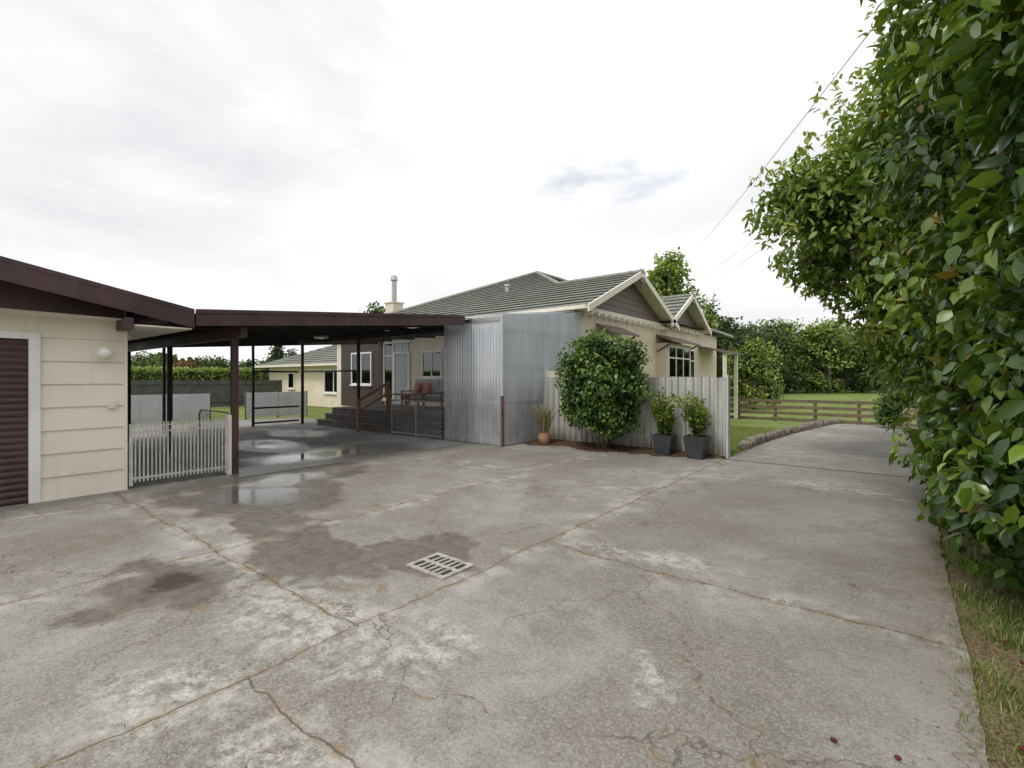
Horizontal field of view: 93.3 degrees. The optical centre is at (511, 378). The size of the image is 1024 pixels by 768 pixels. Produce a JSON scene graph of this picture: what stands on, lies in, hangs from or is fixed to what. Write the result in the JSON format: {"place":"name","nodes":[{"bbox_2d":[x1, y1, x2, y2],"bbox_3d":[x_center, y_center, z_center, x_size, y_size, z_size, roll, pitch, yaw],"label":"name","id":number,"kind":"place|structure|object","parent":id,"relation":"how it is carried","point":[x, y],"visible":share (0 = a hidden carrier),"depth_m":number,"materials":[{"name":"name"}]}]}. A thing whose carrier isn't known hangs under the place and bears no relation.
{"place":"outdoors","nodes":[
{"label":"outdoors","id":0,"kind":"place"},
{"bbox_2d":[255,345,336,406],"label":"house wing","id":1,"kind":"structure","parent":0,"point":[320,388],"depth_m":28.50,"materials":[{"name":"beige paint"}]},
{"bbox_2d":[287,373,294,389],"bbox_3d":[-13.643,0.130,29.827,0.900,1.060,0.110,0,0,39],"label":"window","id":2,"kind":"structure","parent":1,"relation":"in","point":[291,376],"depth_m":29.81,"materials":[{"name":"glass"}]},
{"bbox_2d":[323,370,336,394],"bbox_3d":[-9.514,0.180,26.504,3.100,1.360,0.110,0,0,39],"label":"window","id":3,"kind":"structure","parent":1,"relation":"in","point":[330,378],"depth_m":27.04,"materials":[{"name":"glass"}]},
{"bbox_2d":[128,423,466,477],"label":"carport floor","id":4,"kind":"structure","parent":0,"point":[264,449],"depth_m":11.56,"materials":[{"name":"concrete"}]},
{"bbox_2d":[129,415,231,486],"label":"picket gate","id":5,"kind":"structure","parent":4,"relation":"on","point":[228,444],"depth_m":7.49,"materials":[{"name":"grey metal"}]},
{"bbox_2d":[198,409,229,461],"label":"wire gate","id":6,"kind":"structure","parent":4,"relation":"on","point":[211,411],"depth_m":9.40,"materials":[{"name":"metal"}]},
{"bbox_2d":[128,309,470,473],"bbox_3d":[-5.172,-0.050,13.745,8.825,3.300,9.650,0,0,39],"label":"carport","id":7,"kind":"object","parent":4,"relation":"on","point":[233,330],"visible":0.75,"depth_m":10.26,"materials":[{"name":"brown metal"}]},
{"bbox_2d":[316,381,444,438],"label":"deck","id":8,"kind":"structure","parent":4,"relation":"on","point":[369,417],"depth_m":15.11,"materials":[{"name":"brown wood"}]},
{"bbox_2d":[389,393,426,410],"bbox_3d":[-3.425,0.750,15.728,1.100,0.540,0.770,0,0,39],"label":"outdoor table","id":9,"kind":"object","parent":8,"relation":"on","point":[406,396],"visible":0.95,"depth_m":15.69,"materials":[{"name":"brown wood"}]},
{"bbox_2d":[401,379,443,409],"bbox_3d":[-2.869,0.515,16.738,2.100,1.011,0.800,0,0,39],"label":"outdoor sofa","id":10,"kind":"object","parent":8,"relation":"on","point":[436,392],"visible":0.59,"depth_m":16.66,"materials":[{"name":"grey fabric"}]},
{"bbox_2d":[412,383,421,392],"bbox_3d":[-3.349,0.330,17.059,0.222,0.391,0.420,0,0,-32],"label":"throw pillow","id":11,"kind":"object","parent":10,"relation":"on","point":[417,387],"visible":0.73,"depth_m":16.93,"materials":[{"name":"red fabric"}]},
{"bbox_2d":[422,383,430,393],"bbox_3d":[-2.959,0.330,16.746,0.222,0.391,0.420,0,0,-32],"label":"throw pillow","id":12,"kind":"object","parent":10,"relation":"on","point":[426,388],"visible":0.96,"depth_m":16.61,"materials":[{"name":"red fabric"}]},
{"bbox_2d":[391,399,441,437],"bbox_3d":[-2.648,1.090,13.223,2.092,1.020,0.040,0,0,39],"label":"gate","id":13,"kind":"object","parent":4,"relation":"on","point":[415,412],"visible":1,"depth_m":13.19,"materials":[{"name":"metal"}]},
{"bbox_2d":[0,0,931,364],"label":"sky","id":14,"kind":"structure","parent":0,"point":[268,155],"materials":[{"name":"white"}]},
{"bbox_2d":[0,417,989,767],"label":"driveway","id":15,"kind":"structure","parent":0,"point":[554,651],"depth_m":3.25,"materials":[{"name":"concrete"}]},
{"bbox_2d":[0,256,194,506],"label":"garage","id":16,"kind":"structure","parent":15,"relation":"on","point":[65,338],"depth_m":6.44,"materials":[{"name":"white paint"}]},
{"bbox_2d":[0,338,27,506],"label":"roller door","id":17,"kind":"structure","parent":16,"relation":"in","point":[13,352],"depth_m":6.12,"materials":[{"name":"red paint"}]},
{"bbox_2d":[406,552,474,579],"bbox_3d":[-0.614,1.593,4.133,0.460,0.014,0.370,0,0,39],"label":"drain grate","id":18,"kind":"object","parent":15,"relation":"on","point":[437,564],"visible":1,"depth_m":4.11,"materials":[{"name":"metal"}]},
{"bbox_2d":[444,311,580,446],"bbox_3d":[0.115,-0.195,13.391,2.026,3.590,3.632,0,0,39],"label":"shed","id":19,"kind":"object","parent":15,"relation":"on","point":[496,366],"visible":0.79,"depth_m":12.06,"materials":[{"name":"metal"}]},
{"bbox_2d":[14,452,1022,763],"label":"dry litter","id":20,"kind":"object","parent":15,"relation":"on","point":[496,570],"visible":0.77,"depth_m":3.40,"materials":[{"name":"brown plant"}]},
{"bbox_2d":[120,474,923,729],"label":"joint weeds","id":21,"kind":"object","parent":15,"relation":"on","point":[379,613],"visible":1,"depth_m":3.21,"materials":[{"name":"green plant"}]},
{"bbox_2d":[525,439,716,458],"bbox_3d":[2.166,1.567,10.872,4.400,0.055,1.065,0,0,39],"label":"garden bed","id":22,"kind":"object","parent":15,"relation":"on","point":[580,445],"visible":0.77,"depth_m":10.94,"materials":[{"name":"brown soil"}]},
{"bbox_2d":[521,402,557,443],"bbox_3d":[0.855,1.040,11.823,1.313,1.081,1.022,0,0,39],"label":"dry strap plant","id":23,"kind":"object","parent":22,"relation":"on","point":[543,421],"visible":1,"depth_m":11.70,"materials":[{"name":"beige plant"}]},
{"bbox_2d":[553,327,655,448],"bbox_3d":[2.025,0.210,10.921,2.169,2.801,1.957,0,0,3],"label":"camellia bush","id":24,"kind":"object","parent":22,"relation":"on","point":[602,386],"visible":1,"depth_m":10.49,"materials":[{"name":"green plant"}]},
{"bbox_2d":[648,386,677,455],"bbox_3d":[3.182,0.874,10.196,0.579,1.452,0.580,0,0,39],"label":"potted shrub","id":25,"kind":"object","parent":22,"relation":"on","point":[664,441],"visible":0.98,"depth_m":10.10,"materials":[{"name":"green plant"}]},
{"bbox_2d":[674,390,712,459],"bbox_3d":[3.677,0.915,9.770,0.779,1.369,0.707,0,0,39],"label":"potted shrub","id":26,"kind":"object","parent":22,"relation":"on","point":[696,443],"visible":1,"depth_m":9.67,"materials":[{"name":"green plant"}]},
{"bbox_2d":[572,446,1023,760],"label":"fallen blooms","id":27,"kind":"object","parent":15,"relation":"on","point":[898,757],"visible":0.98,"depth_m":2.13,"materials":[{"name":"red plant"}]},
{"bbox_2d":[337,269,740,417],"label":"house","id":28,"kind":"structure","parent":0,"point":[678,335],"depth_m":18.99,"materials":[{"name":"tile"}]},
{"bbox_2d":[349,352,372,385],"bbox_3d":[-6.559,-0.420,21.005,1.600,1.460,0.110,0,0,39],"label":"window","id":29,"kind":"structure","parent":28,"relation":"in","point":[365,357],"depth_m":20.92,"materials":[{"name":"grey glass"}]},
{"bbox_2d":[382,342,393,400],"bbox_3d":[-5.077,-0.295,19.856,0.750,2.410,0.110,0,0,39],"label":"window","id":30,"kind":"structure","parent":28,"relation":"in","point":[388,347],"depth_m":19.88,"materials":[{"name":"white paint"}]},
{"bbox_2d":[393,341,409,403],"bbox_3d":[-4.441,-0.250,19.330,1.000,2.500,0.125,0,0,39],"label":"door","id":31,"kind":"structure","parent":28,"relation":"in","point":[401,356],"depth_m":19.37,"materials":[{"name":"white paint"}]},
{"bbox_2d":[420,350,443,378],"bbox_3d":[-3.032,-0.525,18.210,1.200,1.070,0.110,0,0,39],"label":"window","id":32,"kind":"structure","parent":28,"relation":"in","point":[432,361],"depth_m":18.19,"materials":[{"name":"grey glass"}]},
{"bbox_2d":[668,345,690,376],"bbox_3d":[6.726,-0.515,19.413,0.066,1.530,2.440,0,0,39],"label":"window","id":33,"kind":"structure","parent":28,"relation":"in","point":[679,358],"depth_m":19.41,"materials":[{"name":"glass"}]},
{"bbox_2d":[691,350,694,376],"bbox_3d":[7.981,-0.650,21.547,0.066,1.300,0.900,0,0,39],"label":"window","id":34,"kind":"structure","parent":28,"relation":"in","point":[692,351],"depth_m":21.70,"materials":[{"name":"white paint"}]},
{"bbox_2d":[133,388,1023,767],"bbox_3d":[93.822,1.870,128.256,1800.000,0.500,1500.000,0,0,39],"label":"ground","id":35,"kind":"structure","parent":0,"point":[975,642],"depth_m":3.50,"materials":[{"name":"green plant"}]},
{"bbox_2d":[131,351,174,367],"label":"background tree","id":36,"kind":"object","parent":35,"relation":"on","point":[142,361],"visible":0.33,"depth_m":76.61,"materials":[{"name":"green plant"}]},
{"bbox_2d":[131,393,210,424],"bbox_3d":[-12.540,1.060,16.756,0.090,1.080,3.780,0,0,39],"label":"panel fence","id":37,"kind":"object","parent":35,"relation":"on","point":[148,408],"visible":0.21,"depth_m":17.25,"materials":[{"name":"grey metal"}]},
{"bbox_2d":[173,360,197,367],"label":"background tree","id":38,"kind":"object","parent":35,"relation":"on","point":[184,363],"visible":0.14,"depth_m":72.76,"materials":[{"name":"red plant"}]},
{"bbox_2d":[131,365,261,402],"bbox_3d":[-30.026,0.349,17.431,2.370,2.502,40.244,0,0,39],"label":"clipped hedge","id":39,"kind":"object","parent":35,"relation":"on","point":[154,373],"visible":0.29,"depth_m":29.49,"materials":[{"name":"green plant"}]},
{"bbox_2d":[131,380,281,406],"bbox_3d":[-22.813,0.818,19.048,0.070,1.505,27.590,0,0,39],"label":"paling fence","id":40,"kind":"object","parent":35,"relation":"on","point":[219,390],"visible":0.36,"depth_m":26.79,"materials":[{"name":"grey wood"}]},
{"bbox_2d":[191,354,242,368],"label":"background tree","id":41,"kind":"object","parent":35,"relation":"on","point":[214,363],"visible":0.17,"depth_m":74.42,"materials":[{"name":"green plant"}]},
{"bbox_2d":[224,357,267,379],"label":"background tree","id":42,"kind":"object","parent":35,"relation":"on","point":[248,364],"visible":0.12,"depth_m":73.47,"materials":[{"name":"green plant"}]},
{"bbox_2d":[260,346,288,379],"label":"background tree","id":43,"kind":"object","parent":35,"relation":"on","point":[277,353],"visible":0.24,"depth_m":69.45,"materials":[{"name":"green plant"}]},
{"bbox_2d":[245,391,306,418],"bbox_3d":[-9.781,1.060,20.183,0.090,1.080,2.580,0,0,39],"label":"panel fence","id":44,"kind":"object","parent":35,"relation":"on","point":[269,399],"visible":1,"depth_m":20.07,"materials":[{"name":"grey metal"}]},
{"bbox_2d":[284,348,297,357],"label":"background tree","id":45,"kind":"object","parent":35,"relation":"on","point":[290,353],"visible":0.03,"depth_m":67.88,"materials":[{"name":"green plant"}]},
{"bbox_2d":[360,301,384,312],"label":"background tree","id":46,"kind":"object","parent":35,"relation":"on","point":[378,309],"visible":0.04,"depth_m":45.62,"materials":[{"name":"green plant"}]},
{"bbox_2d":[151,331,926,389],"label":"treeline","id":47,"kind":"object","parent":35,"relation":"on","point":[175,356],"depth_m":95.62,"materials":[{"name":"green plant"}]},
{"bbox_2d":[545,371,566,376],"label":"wall","id":48,"kind":"structure","parent":35,"relation":"on","point":[549,374],"depth_m":12.62,"materials":[{"name":"beige paint"}]},
{"bbox_2d":[543,375,729,457],"bbox_3d":[2.626,0.760,11.237,4.580,1.680,0.180,0,0,39],"label":"corrugated fence","id":49,"kind":"object","parent":35,"relation":"on","point":[714,392],"visible":0.42,"depth_m":10.42,"materials":[{"name":"grey metal"}]},
{"bbox_2d":[640,246,718,328],"bbox_3d":[11.655,-3.882,36.297,6.519,11.987,7.132,0,0,-11],"label":"background tree","id":50,"kind":"object","parent":35,"relation":"on","point":[665,277],"visible":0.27,"depth_m":34.74,"materials":[{"name":"green plant"}]},
{"bbox_2d":[685,281,730,376],"bbox_3d":[14.170,-2.704,38.226,5.691,9.851,5.963,0,0,-10],"label":"background tree","id":51,"kind":"object","parent":35,"relation":"on","point":[719,355],"depth_m":37.70,"materials":[{"name":"green plant"}]},
{"bbox_2d":[698,293,741,397],"bbox_3d":[16.341,-2.435,40.120,6.124,9.444,5.911,0,0,39],"label":"background tree","id":52,"kind":"object","parent":35,"relation":"on","point":[720,343],"visible":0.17,"depth_m":39.38,"materials":[{"name":"green plant"}]},
{"bbox_2d":[716,314,762,401],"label":"background tree","id":53,"kind":"object","parent":35,"relation":"on","point":[727,326],"visible":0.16,"depth_m":41.14,"materials":[{"name":"green plant"}]},
{"bbox_2d":[732,326,761,385],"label":"background tree","id":54,"kind":"object","parent":35,"relation":"on","point":[743,342],"depth_m":57.99,"materials":[{"name":"green plant"}]},
{"bbox_2d":[727,335,786,408],"bbox_3d":[16.937,-0.506,34.284,3.964,5.221,4.499,0,0,-5],"label":"background tree","id":55,"kind":"object","parent":35,"relation":"on","point":[753,365],"visible":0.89,"depth_m":33.61,"materials":[{"name":"green plant"}]},
{"bbox_2d":[733,319,791,390],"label":"background tree","id":56,"kind":"object","parent":35,"relation":"on","point":[779,340],"visible":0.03,"depth_m":68.49,"materials":[{"name":"green plant"}]},
{"bbox_2d":[738,323,787,390],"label":"background tree","id":57,"kind":"object","parent":35,"relation":"on","point":[766,383],"visible":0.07,"depth_m":62.10,"materials":[{"name":"green plant"}]},
{"bbox_2d":[747,318,814,393],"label":"background tree","id":58,"kind":"object","parent":35,"relation":"on","point":[796,376],"visible":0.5,"depth_m":69.34,"materials":[{"name":"green plant"}]},
{"bbox_2d":[738,417,842,449],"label":"stone kerb","id":59,"kind":"structure","parent":35,"relation":"on","point":[749,442],"depth_m":13.44,"materials":[{"name":"grey stone"}]},
{"bbox_2d":[762,317,821,391],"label":"background tree","id":60,"kind":"object","parent":35,"relation":"on","point":[789,326],"visible":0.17,"depth_m":72.51,"materials":[{"name":"green plant"}]},
{"bbox_2d":[789,316,867,393],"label":"background tree","id":61,"kind":"object","parent":35,"relation":"on","point":[826,349],"visible":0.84,"depth_m":69.43,"materials":[{"name":"green plant"}]},
{"bbox_2d":[730,398,934,426],"bbox_3d":[12.759,1.580,23.396,13.352,1.242,0.178,0,0,40],"label":"rail fence","id":62,"kind":"object","parent":35,"relation":"on","point":[815,414],"visible":0.32,"depth_m":22.42,"materials":[{"name":"brown wood"}]},
{"bbox_2d":[803,323,880,392],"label":"background tree","id":63,"kind":"object","parent":35,"relation":"on","point":[857,385],"visible":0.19,"depth_m":73.05,"materials":[{"name":"green plant"}]},
{"bbox_2d":[741,0,949,409],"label":"broadleaf tree","id":64,"kind":"object","parent":35,"relation":"on","point":[820,207],"visible":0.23,"depth_m":8.12,"materials":[{"name":"green plant"}]},
{"bbox_2d":[789,385,928,391],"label":"rail fence","id":65,"kind":"object","parent":35,"relation":"on","point":[852,387],"visible":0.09,"depth_m":77.89,"materials":[{"name":"brown wood"}]},
{"bbox_2d":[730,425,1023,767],"bbox_3d":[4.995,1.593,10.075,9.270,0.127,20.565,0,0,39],"label":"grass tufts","id":66,"kind":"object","parent":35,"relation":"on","point":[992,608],"visible":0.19,"depth_m":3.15,"materials":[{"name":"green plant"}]},
{"bbox_2d":[846,326,922,392],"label":"background tree","id":67,"kind":"object","parent":35,"relation":"on","point":[872,373],"visible":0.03,"depth_m":72.58,"materials":[{"name":"green plant"}]},
{"bbox_2d":[869,368,922,427],"bbox_3d":[12.624,0.493,15.861,1.784,2.261,1.311,0,0,-9],"label":"roadside shrub","id":68,"kind":"object","parent":35,"relation":"on","point":[887,411],"visible":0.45,"depth_m":15.70,"materials":[{"name":"green plant"}]},
{"bbox_2d":[841,0,1023,592],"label":"camellia tree","id":69,"kind":"object","parent":35,"relation":"on","point":[965,82],"visible":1,"depth_m":3.71,"materials":[{"name":"green plant"}]},
{"bbox_2d":[706,29,871,237],"bbox_3d":[11.447,-9.000,25.898,0.017,5.217,37.589,0,0,16],"label":"overhead wire","id":70,"kind":"object","parent":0,"point":[806,114],"visible":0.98,"depth_m":12.33,"materials":[{"name":"black metal"}]}
]}

